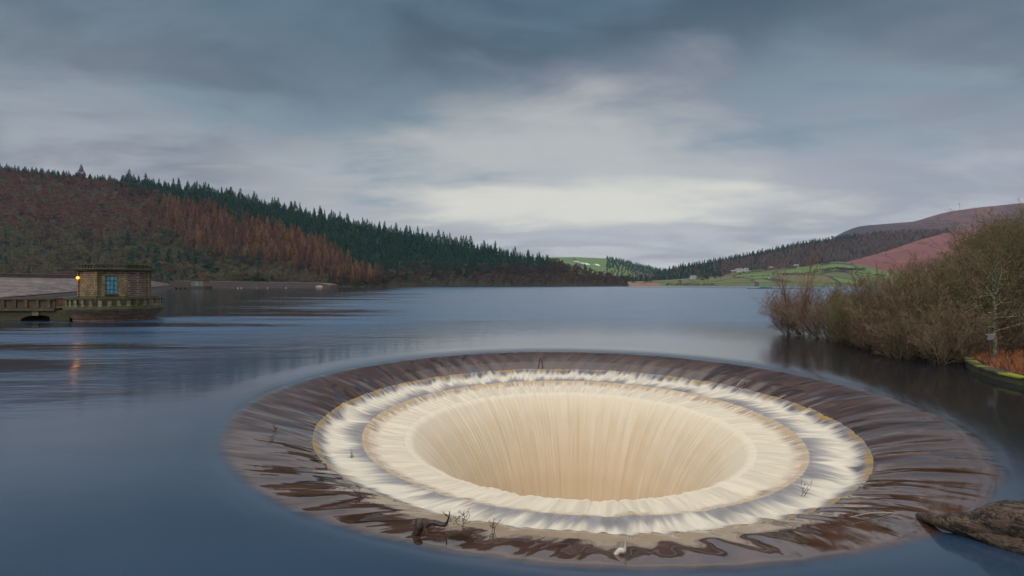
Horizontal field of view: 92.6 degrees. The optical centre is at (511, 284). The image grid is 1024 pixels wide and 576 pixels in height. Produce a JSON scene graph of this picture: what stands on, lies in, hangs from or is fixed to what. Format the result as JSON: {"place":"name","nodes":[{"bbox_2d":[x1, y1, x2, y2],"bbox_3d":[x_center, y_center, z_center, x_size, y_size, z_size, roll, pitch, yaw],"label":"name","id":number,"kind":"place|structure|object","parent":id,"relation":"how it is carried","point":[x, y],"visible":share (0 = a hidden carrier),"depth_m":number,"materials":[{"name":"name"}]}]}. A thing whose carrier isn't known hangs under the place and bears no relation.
{"place":"outdoors","nodes":[
{"label":"outdoors","id":0,"kind":"place"},
{"bbox_2d":[0,171,627,286],"bbox_3d":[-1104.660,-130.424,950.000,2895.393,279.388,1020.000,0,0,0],"label":"hillside","id":1,"kind":"structure","parent":0,"point":[393,282],"depth_m":750.17,"materials":[{"name":"plant"}]},
{"bbox_2d":[22,261,36,272],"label":"oak tree","id":2,"kind":"object","parent":1,"relation":"on","point":[26,265],"visible":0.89,"depth_m":557.86,"materials":[{"name":"brown plant"}]},
{"bbox_2d":[44,245,53,255],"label":"oak tree","id":3,"kind":"object","parent":1,"relation":"on","point":[51,247],"visible":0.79,"depth_m":610.38,"materials":[{"name":"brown plant"}]},
{"bbox_2d":[62,266,76,274],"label":"oak tree","id":4,"kind":"object","parent":1,"relation":"on","point":[66,269],"visible":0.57,"depth_m":561.47,"materials":[{"name":"brown plant"}]},
{"bbox_2d":[78,229,89,240],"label":"oak tree","id":5,"kind":"object","parent":1,"relation":"on","point":[84,230],"visible":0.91,"depth_m":669.49,"materials":[{"name":"brown plant"}]},
{"bbox_2d":[79,251,92,261],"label":"oak tree","id":6,"kind":"object","parent":1,"relation":"on","point":[84,254],"visible":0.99,"depth_m":602.44,"materials":[{"name":"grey plant"}]},
{"bbox_2d":[124,229,130,244],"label":"conifer tree","id":7,"kind":"object","parent":1,"relation":"on","point":[127,237],"visible":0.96,"depth_m":682.21,"materials":[{"name":"green plant"}]},
{"bbox_2d":[154,249,162,264],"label":"conifer tree","id":8,"kind":"object","parent":1,"relation":"on","point":[156,257],"visible":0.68,"depth_m":643.89,"materials":[{"name":"green plant"}]},
{"bbox_2d":[165,219,171,233],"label":"larch tree","id":9,"kind":"object","parent":1,"relation":"on","point":[168,222],"visible":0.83,"depth_m":734.42,"materials":[{"name":"brown plant"}]},
{"bbox_2d":[173,220,179,235],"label":"larch tree","id":10,"kind":"object","parent":1,"relation":"on","point":[176,228],"visible":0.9,"depth_m":736.56,"materials":[{"name":"brown plant"}]},
{"bbox_2d":[0,168,375,279],"bbox_3d":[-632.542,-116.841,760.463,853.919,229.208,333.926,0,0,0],"label":"woodland","id":11,"kind":"object","parent":1,"relation":"on","point":[81,183],"visible":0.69,"depth_m":803.20,"materials":[{"name":"brown plant"}]},
{"bbox_2d":[207,258,217,271],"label":"conifer tree","id":12,"kind":"object","parent":1,"relation":"on","point":[211,264],"visible":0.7,"depth_m":651.54,"materials":[{"name":"green plant"}]},
{"bbox_2d":[217,239,224,257],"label":"larch tree","id":13,"kind":"object","parent":1,"relation":"on","point":[221,247],"visible":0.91,"depth_m":707.98,"materials":[{"name":"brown plant"}]},
{"bbox_2d":[168,281,336,287],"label":"shore wall","id":14,"kind":"structure","parent":1,"relation":"on","point":[223,284],"depth_m":584.26,"materials":[{"name":"stone"}]},
{"bbox_2d":[252,271,264,281],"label":"oak tree","id":15,"kind":"object","parent":1,"relation":"on","point":[255,274],"visible":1,"depth_m":643.58,"materials":[{"name":"brown plant"}]},
{"bbox_2d":[231,272,289,281],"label":"undergrowth","id":16,"kind":"object","parent":1,"relation":"on","point":[248,276],"visible":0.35,"depth_m":654.00,"materials":[{"name":"brown"}]},
{"bbox_2d":[161,192,375,285],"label":"woodland","id":17,"kind":"object","parent":1,"relation":"on","point":[270,236],"visible":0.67,"depth_m":781.75,"materials":[{"name":"brown plant"}]},
{"bbox_2d":[0,163,565,280],"bbox_3d":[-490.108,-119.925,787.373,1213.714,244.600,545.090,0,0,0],"label":"plantation","id":18,"kind":"object","parent":1,"relation":"on","point":[410,242],"visible":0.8,"depth_m":899.84,"materials":[{"name":"green plant"}]},
{"bbox_2d":[223,260,389,286],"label":"scrub","id":19,"kind":"object","parent":1,"relation":"on","point":[367,284],"visible":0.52,"depth_m":696.53,"materials":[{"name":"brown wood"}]},
{"bbox_2d":[0,168,613,286],"bbox_3d":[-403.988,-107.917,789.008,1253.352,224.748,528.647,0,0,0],"label":"woodland","id":20,"kind":"object","parent":1,"relation":"on","point":[177,241],"visible":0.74,"depth_m":675.50,"materials":[{"name":"green plant"}]},
{"bbox_2d":[342,271,349,284],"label":"alder tree","id":21,"kind":"object","parent":1,"relation":"on","point":[344,274],"visible":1,"depth_m":701.39,"materials":[{"name":"brown plant"}]},
{"bbox_2d":[416,260,628,286],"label":"woodland","id":22,"kind":"object","parent":1,"relation":"on","point":[625,281],"visible":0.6,"depth_m":961.33,"materials":[{"name":"green plant"}]},
{"bbox_2d":[0,286,1023,575],"bbox_3d":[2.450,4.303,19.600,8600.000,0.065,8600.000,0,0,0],"label":"water","id":23,"kind":"structure","parent":0,"point":[106,462],"depth_m":20.85,"materials":[{"name":"blue liquid"}]},
{"bbox_2d":[0,298,71,320],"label":"footbridge","id":24,"kind":"object","parent":23,"relation":"in","point":[15,309],"visible":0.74,"depth_m":57.70,"materials":[{"name":"stone"}]},
{"bbox_2d":[62,264,163,321],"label":"valve tower","id":25,"kind":"structure","parent":23,"relation":"in","point":[105,292],"depth_m":57.11,"materials":[{"name":"brown stone"}]},
{"bbox_2d":[104,276,118,294],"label":"window","id":26,"kind":"structure","parent":25,"relation":"in","point":[111,281],"depth_m":57.37,"materials":[{"name":"teal glass"}]},
{"bbox_2d":[174,280,211,288],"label":"valve house","id":27,"kind":"structure","parent":23,"relation":"in","point":[199,284],"depth_m":450.50,"materials":[{"name":"beige stone"}]},
{"bbox_2d":[209,351,1018,575],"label":"bellmouth spillway","id":28,"kind":"object","parent":23,"relation":"in","point":[586,463],"visible":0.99,"depth_m":15.47,"materials":[{"name":"stone"}]},
{"bbox_2d":[412,518,423,535],"bbox_3d":[-1.688,4.377,8.708,0.251,0.373,0.184,0,0,-36],"label":"driftwood","id":29,"kind":"object","parent":28,"relation":"on","point":[418,527],"visible":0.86,"depth_m":8.67,"materials":[{"name":"brown wood"}]},
{"bbox_2d":[424,512,449,527],"bbox_3d":[-1.408,4.438,9.220,0.521,0.388,0.097,0,0,8],"label":"driftwood","id":30,"kind":"object","parent":28,"relation":"on","point":[429,523],"visible":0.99,"depth_m":9.20,"materials":[{"name":"brown wood"}]},
{"bbox_2d":[614,541,625,554],"bbox_3d":[1.807,4.420,8.188,0.210,0.263,0.094,0,0,0],"label":"driftwood","id":31,"kind":"object","parent":28,"relation":"on","point":[618,551],"visible":0.96,"depth_m":8.15,"materials":[{"name":"white wood"}]},
{"bbox_2d":[850,512,894,516],"bbox_3d":[7.557,4.603,9.801,1.656,0.066,0.096,0,0,-2],"label":"driftwood","id":32,"kind":"object","parent":28,"relation":"on","point":[874,512],"visible":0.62,"depth_m":9.81,"materials":[{"name":"grey wood"}]},
{"bbox_2d":[915,499,1023,554],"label":"fallen tree","id":33,"kind":"object","parent":28,"relation":"on","point":[999,524],"visible":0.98,"depth_m":8.10,"materials":[{"name":"brown wood"}]},
{"bbox_2d":[757,294,794,333],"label":"willow bush","id":34,"kind":"object","parent":23,"relation":"in","point":[775,319],"visible":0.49,"depth_m":41.90,"materials":[{"name":"brown plant"}]},
{"bbox_2d":[747,288,811,288],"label":"pontoon","id":35,"kind":"object","parent":23,"relation":"on","point":[771,288],"visible":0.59,"depth_m":468.56,"materials":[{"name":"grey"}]},
{"bbox_2d":[767,257,797,335],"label":"birch tree","id":36,"kind":"object","parent":23,"relation":"on","point":[779,283],"visible":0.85,"depth_m":40.82,"materials":[{"name":"brown plant"}]},
{"bbox_2d":[769,289,801,330],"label":"willow bush","id":37,"kind":"object","parent":23,"relation":"in","point":[792,309],"visible":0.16,"depth_m":43.85,"materials":[{"name":"brown plant"}]},
{"bbox_2d":[751,281,820,335],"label":"willow bush","id":38,"kind":"object","parent":23,"relation":"in","point":[783,318],"visible":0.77,"depth_m":40.31,"materials":[{"name":"brown plant"}]},
{"bbox_2d":[767,286,833,338],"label":"willow bush","id":39,"kind":"object","parent":23,"relation":"in","point":[813,333],"visible":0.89,"depth_m":38.68,"materials":[{"name":"brown plant"}]},
{"bbox_2d":[779,278,828,332],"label":"willow bush","id":40,"kind":"object","parent":23,"relation":"in","point":[801,303],"visible":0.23,"depth_m":42.84,"materials":[{"name":"brown plant"}]},
{"bbox_2d":[795,241,825,336],"bbox_3d":[23.919,0.536,39.642,2.019,8.292,2.036,0,0,-23],"label":"birch tree","id":41,"kind":"object","parent":23,"relation":"on","point":[809,283],"visible":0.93,"depth_m":39.52,"materials":[{"name":"brown plant"}]},
{"bbox_2d":[790,281,857,335],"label":"willow bush","id":42,"kind":"object","parent":23,"relation":"in","point":[820,306],"visible":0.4,"depth_m":40.17,"materials":[{"name":"brown plant"}]},
{"bbox_2d":[806,291,865,342],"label":"willow bush","id":43,"kind":"object","parent":23,"relation":"in","point":[835,316],"visible":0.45,"depth_m":36.34,"materials":[{"name":"brown plant"}]},
{"bbox_2d":[821,281,860,320],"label":"willow bush","id":44,"kind":"object","parent":23,"relation":"in","point":[836,295],"visible":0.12,"depth_m":41.58,"materials":[{"name":"brown plant"}]},
{"bbox_2d":[815,276,885,328],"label":"willow bush","id":45,"kind":"object","parent":23,"relation":"in","point":[843,296],"visible":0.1,"depth_m":38.14,"materials":[{"name":"brown plant"}]},
{"bbox_2d":[816,292,888,347],"bbox_3d":[23.407,2.577,33.725,4.983,4.179,3.989,0,0,21],"label":"willow bush","id":46,"kind":"object","parent":23,"relation":"in","point":[845,328],"visible":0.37,"depth_m":33.41,"materials":[{"name":"brown plant"}]},
{"bbox_2d":[847,280,882,299],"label":"willow bush","id":47,"kind":"object","parent":23,"relation":"in","point":[860,286],"visible":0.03,"depth_m":46.74,"materials":[{"name":"brown plant"}]},
{"bbox_2d":[816,283,917,339],"bbox_3d":[24.919,2.274,34.200,5.670,4.864,4.733,0,0,17],"label":"willow bush","id":48,"kind":"object","parent":23,"relation":"in","point":[847,310],"visible":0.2,"depth_m":35.36,"materials":[{"name":"brown plant"}]},
{"bbox_2d":[844,305,910,351],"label":"willow bush","id":49,"kind":"object","parent":23,"relation":"in","point":[858,326],"visible":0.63,"depth_m":31.55,"materials":[{"name":"brown plant"}]},
{"bbox_2d":[863,312,917,354],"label":"willow bush","id":50,"kind":"object","parent":23,"relation":"in","point":[876,339],"visible":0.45,"depth_m":29.66,"materials":[{"name":"brown plant"}]},
{"bbox_2d":[839,262,952,351],"bbox_3d":[24.511,1.668,30.791,6.238,6.247,6.023,0,0,24],"label":"willow bush","id":51,"kind":"object","parent":23,"relation":"in","point":[881,297],"visible":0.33,"depth_m":30.98,"materials":[{"name":"brown plant"}]},
{"bbox_2d":[862,311,933,359],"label":"willow bush","id":52,"kind":"object","parent":23,"relation":"in","point":[907,351],"visible":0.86,"depth_m":28.12,"materials":[{"name":"brown plant"}]},
{"bbox_2d":[843,284,957,347],"bbox_3d":[25.482,2.368,32.261,6.052,4.798,4.832,0,0,44],"label":"willow bush","id":53,"kind":"object","parent":23,"relation":"in","point":[864,304],"visible":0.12,"depth_m":32.76,"materials":[{"name":"brown plant"}]},
{"bbox_2d":[864,261,1015,358],"bbox_3d":[24.064,1.718,28.955,5.792,6.174,6.258,0,0,10],"label":"willow bush","id":54,"kind":"object","parent":23,"relation":"in","point":[897,306],"visible":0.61,"depth_m":28.43,"materials":[{"name":"brown plant"}]},
{"bbox_2d":[862,252,1023,351],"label":"willow bush","id":55,"kind":"object","parent":23,"relation":"in","point":[954,283],"visible":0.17,"depth_m":29.59,"materials":[{"name":"brown plant"}]},
{"bbox_2d":[899,296,999,364],"bbox_3d":[22.913,2.628,26.316,4.071,4.016,3.767,0,0,4],"label":"willow bush","id":56,"kind":"object","parent":23,"relation":"in","point":[935,339],"visible":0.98,"depth_m":25.94,"materials":[{"name":"brown plant"}]},
{"bbox_2d":[0,0,1023,269],"label":"sky","id":57,"kind":"structure","parent":0,"point":[662,134],"materials":[{"name":"grey"}]},
{"bbox_2d":[534,257,653,278],"bbox_3d":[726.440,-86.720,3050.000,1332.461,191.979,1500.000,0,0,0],"label":"hill","id":58,"kind":"structure","parent":0,"point":[597,264],"depth_m":2991.97,"materials":[{"name":"green plant"}]},
{"bbox_2d":[606,265,652,277],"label":"wood","id":59,"kind":"object","parent":58,"relation":"on","point":[635,272],"visible":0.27,"depth_m":2751.47,"materials":[{"name":"green plant"}]},
{"bbox_2d":[606,256,667,273],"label":"wood","id":60,"kind":"object","parent":58,"relation":"on","point":[637,265],"visible":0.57,"depth_m":3090.70,"materials":[{"name":"green plant"}]},
{"bbox_2d":[628,283,659,285],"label":"beach","id":61,"kind":"structure","parent":0,"point":[643,284],"depth_m":1084.72,"materials":[{"name":"beige sand"}]},
{"bbox_2d":[628,262,906,286],"bbox_3d":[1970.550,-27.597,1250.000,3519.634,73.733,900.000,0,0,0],"label":"fields","id":62,"kind":"structure","parent":0,"point":[835,275],"depth_m":1172.65,"materials":[{"name":"green plant"}]},
{"bbox_2d":[667,265,879,285],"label":"hedgerow","id":63,"kind":"object","parent":62,"relation":"on","point":[833,268],"visible":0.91,"depth_m":1193.01,"materials":[{"name":"green plant"}]},
{"bbox_2d":[643,231,948,280],"bbox_3d":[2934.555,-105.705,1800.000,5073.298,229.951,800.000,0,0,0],"label":"wooded hill","id":64,"kind":"structure","parent":0,"point":[793,252],"depth_m":1776.36,"materials":[{"name":"plant"}]},
{"bbox_2d":[653,228,946,280],"bbox_3d":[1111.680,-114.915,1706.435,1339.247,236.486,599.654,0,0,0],"label":"hill wood","id":65,"kind":"object","parent":64,"relation":"on","point":[861,240],"visible":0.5,"depth_m":1779.30,"materials":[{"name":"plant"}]},
{"bbox_2d":[833,203,1023,238],"bbox_3d":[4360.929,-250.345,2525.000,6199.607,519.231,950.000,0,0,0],"label":"moor","id":66,"kind":"structure","parent":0,"point":[932,222],"depth_m":2569.07,"materials":[{"name":"plant"}]},
{"bbox_2d":[848,222,1023,271],"bbox_3d":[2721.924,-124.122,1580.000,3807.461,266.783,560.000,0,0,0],"label":"bracken hill","id":67,"kind":"structure","parent":0,"point":[899,255],"depth_m":1598.76,"materials":[{"name":"plant"}]},
{"bbox_2d":[972,329,1023,375],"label":"bank","id":68,"kind":"structure","parent":0,"point":[1002,359],"depth_m":24.95,"materials":[{"name":"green plant"}]},
{"bbox_2d":[829,280,921,301],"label":"willow bush","id":69,"kind":"object","parent":68,"relation":"on","point":[861,291],"visible":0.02,"depth_m":40.25,"materials":[{"name":"brown plant"}]},
{"bbox_2d":[844,268,922,299],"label":"willow bush","id":70,"kind":"object","parent":68,"relation":"on","point":[877,281],"visible":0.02,"depth_m":41.18,"materials":[{"name":"brown plant"}]},
{"bbox_2d":[841,270,932,308],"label":"willow bush","id":71,"kind":"object","parent":68,"relation":"on","point":[872,286],"visible":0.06,"depth_m":35.58,"materials":[{"name":"brown plant"}]},
{"bbox_2d":[887,252,945,289],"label":"alder sapling","id":72,"kind":"object","parent":68,"relation":"on","point":[914,264],"visible":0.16,"depth_m":43.38,"materials":[{"name":"brown plant"}]},
{"bbox_2d":[890,265,947,318],"bbox_3d":[27.870,1.581,33.684,3.652,5.958,4.267,0,0,25],"label":"alder sapling","id":73,"kind":"object","parent":68,"relation":"on","point":[916,282],"visible":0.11,"depth_m":33.47,"materials":[{"name":"brown plant"}]},
{"bbox_2d":[868,250,993,348],"bbox_3d":[27.728,1.277,32.475,7.157,7.168,6.911,0,0,-17],"label":"willow bush","id":74,"kind":"object","parent":68,"relation":"on","point":[945,264],"visible":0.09,"depth_m":31.46,"materials":[{"name":"brown plant"}]},
{"bbox_2d":[923,251,984,302],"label":"willow bush","id":75,"kind":"object","parent":68,"relation":"on","point":[947,268],"visible":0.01,"depth_m":35.91,"materials":[{"name":"brown plant"}]},
{"bbox_2d":[915,249,996,286],"bbox_3d":[34.655,0.603,36.807,5.240,7.084,6.578,0,0,-26],"label":"alder sapling","id":76,"kind":"object","parent":68,"relation":"on","point":[927,265],"visible":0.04,"depth_m":38.01,"materials":[{"name":"brown plant"}]},
{"bbox_2d":[910,258,1008,295],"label":"willow bush","id":77,"kind":"object","parent":68,"relation":"on","point":[939,265],"visible":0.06,"depth_m":34.68,"materials":[{"name":"brown plant"}]},
{"bbox_2d":[900,227,1023,349],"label":"willow bush","id":78,"kind":"object","parent":68,"relation":"on","point":[989,282],"visible":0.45,"depth_m":28.37,"materials":[{"name":"brown plant"}]},
{"bbox_2d":[917,297,1010,362],"bbox_3d":[24.511,2.634,26.773,4.055,4.001,3.753,0,0,41],"label":"willow bush","id":79,"kind":"object","parent":68,"relation":"on","point":[968,341],"visible":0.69,"depth_m":26.49,"materials":[{"name":"brown plant"}]},
{"bbox_2d":[907,239,1023,319],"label":"willow bush","id":80,"kind":"object","parent":68,"relation":"on","point":[974,270],"visible":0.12,"depth_m":30.94,"materials":[{"name":"brown plant"}]},
{"bbox_2d":[908,264,1023,354],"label":"willow bush","id":81,"kind":"object","parent":68,"relation":"on","point":[983,300],"visible":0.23,"depth_m":28.21,"materials":[{"name":"brown plant"}]},
{"bbox_2d":[924,217,1019,282],"bbox_3d":[34.627,-0.582,35.883,5.802,9.466,6.779,0,0,-21],"label":"alder sapling","id":82,"kind":"object","parent":68,"relation":"on","point":[957,234],"visible":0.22,"depth_m":36.20,"materials":[{"name":"brown plant"}]},
{"bbox_2d":[948,325,1008,359],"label":"willow bush","id":83,"kind":"object","parent":68,"relation":"on","point":[979,342],"visible":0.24,"depth_m":26.98,"materials":[{"name":"brown plant"}]},
{"bbox_2d":[936,235,1023,303],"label":"alder sapling","id":84,"kind":"object","parent":68,"relation":"on","point":[969,260],"visible":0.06,"depth_m":34.62,"materials":[{"name":"brown plant"}]},
{"bbox_2d":[942,214,1021,260],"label":"alder sapling","id":85,"kind":"object","parent":68,"relation":"on","point":[980,233],"visible":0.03,"depth_m":42.28,"materials":[{"name":"brown plant"}]},
{"bbox_2d":[945,198,1023,339],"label":"alder sapling","id":86,"kind":"object","parent":68,"relation":"on","point":[995,234],"visible":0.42,"depth_m":33.45,"materials":[{"name":"brown plant"}]},
{"bbox_2d":[950,218,1018,263],"bbox_3d":[38.227,-0.652,38.953,6.888,9.618,5.896,0,0,-37],"label":"alder sapling","id":87,"kind":"object","parent":68,"relation":"on","point":[974,238],"visible":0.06,"depth_m":39.83,"materials":[{"name":"brown plant"}]},
{"bbox_2d":[946,251,1023,309],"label":"alder sapling","id":88,"kind":"object","parent":68,"relation":"on","point":[987,270],"visible":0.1,"depth_m":32.74,"materials":[{"name":"brown plant"}]},
{"bbox_2d":[946,202,1023,232],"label":"alder sapling","id":89,"kind":"object","parent":68,"relation":"on","point":[991,216],"visible":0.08,"depth_m":45.34,"materials":[{"name":"brown plant"}]},
{"bbox_2d":[954,221,1023,331],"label":"alder sapling","id":90,"kind":"object","parent":68,"relation":"on","point":[1003,247],"visible":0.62,"depth_m":30.91,"materials":[{"name":"brown plant"}]},
{"bbox_2d":[954,250,1023,357],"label":"lichened tree","id":91,"kind":"object","parent":68,"relation":"on","point":[992,294],"visible":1,"depth_m":24.96,"materials":[{"name":"grey plant"}]},
{"bbox_2d":[955,216,1023,238],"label":"alder sapling","id":92,"kind":"object","parent":68,"relation":"on","point":[984,225],"visible":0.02,"depth_m":42.68,"materials":[{"name":"brown plant"}]},
{"bbox_2d":[956,298,1023,351],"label":"willow bush","id":93,"kind":"object","parent":68,"relation":"on","point":[1014,335],"visible":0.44,"depth_m":27.09,"materials":[{"name":"brown plant"}]},
{"bbox_2d":[956,219,1023,321],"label":"alder sapling","id":94,"kind":"object","parent":68,"relation":"on","point":[984,234],"visible":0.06,"depth_m":38.79,"materials":[{"name":"brown plant"}]},
{"bbox_2d":[985,334,995,360],"bbox_3d":[23.862,3.228,24.381,0.500,1.485,0.120,0,0,-14],"label":"notice board","id":95,"kind":"object","parent":68,"relation":"on","point":[991,337],"visible":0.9,"depth_m":24.38,"materials":[{"name":"grey metal"}]},
{"bbox_2d":[964,355,1023,385],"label":"stone edging","id":96,"kind":"object","parent":68,"relation":"on","point":[975,366],"visible":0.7,"depth_m":22.05,"materials":[{"name":"stone"}]},
{"bbox_2d":[972,347,1023,374],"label":"bracken","id":97,"kind":"object","parent":68,"relation":"on","point":[1011,361],"visible":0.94,"depth_m":24.07,"materials":[{"name":"orange plant"}]},
{"bbox_2d":[980,220,1023,300],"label":"alder sapling","id":98,"kind":"object","parent":68,"relation":"on","point":[1011,249],"visible":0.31,"depth_m":31.51,"materials":[{"name":"brown plant"}]},
{"bbox_2d":[990,310,1023,351],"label":"willow bush","id":99,"kind":"object","parent":68,"relation":"on","point":[1022,331],"visible":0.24,"depth_m":27.79,"materials":[{"name":"brown plant"}]},
{"bbox_2d":[991,212,1022,241],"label":"alder sapling","id":100,"kind":"object","parent":68,"relation":"on","point":[1002,223],"visible":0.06,"depth_m":37.12,"materials":[{"name":"brown plant"}]},
{"bbox_2d":[997,221,1023,291],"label":"alder sapling","id":101,"kind":"object","parent":68,"relation":"on","point":[1011,235],"visible":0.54,"depth_m":31.38,"materials":[{"name":"brown plant"}]},
{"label":"valley wood floor","id":102,"kind":"structure","parent":0,"visible":0},
{"bbox_2d":[608,274,665,281],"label":"valley wood","id":103,"kind":"object","parent":102,"relation":"on","point":[641,278],"visible":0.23,"depth_m":1594.37,"materials":[{"name":"brown"}]},
{"label":"lake bed","id":104,"kind":"structure","parent":0,"visible":0},
{"bbox_2d":[0,273,173,297],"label":"dam","id":105,"kind":"structure","parent":104,"relation":"on","point":[20,285],"depth_m":208.50,"materials":[{"name":"stone"}]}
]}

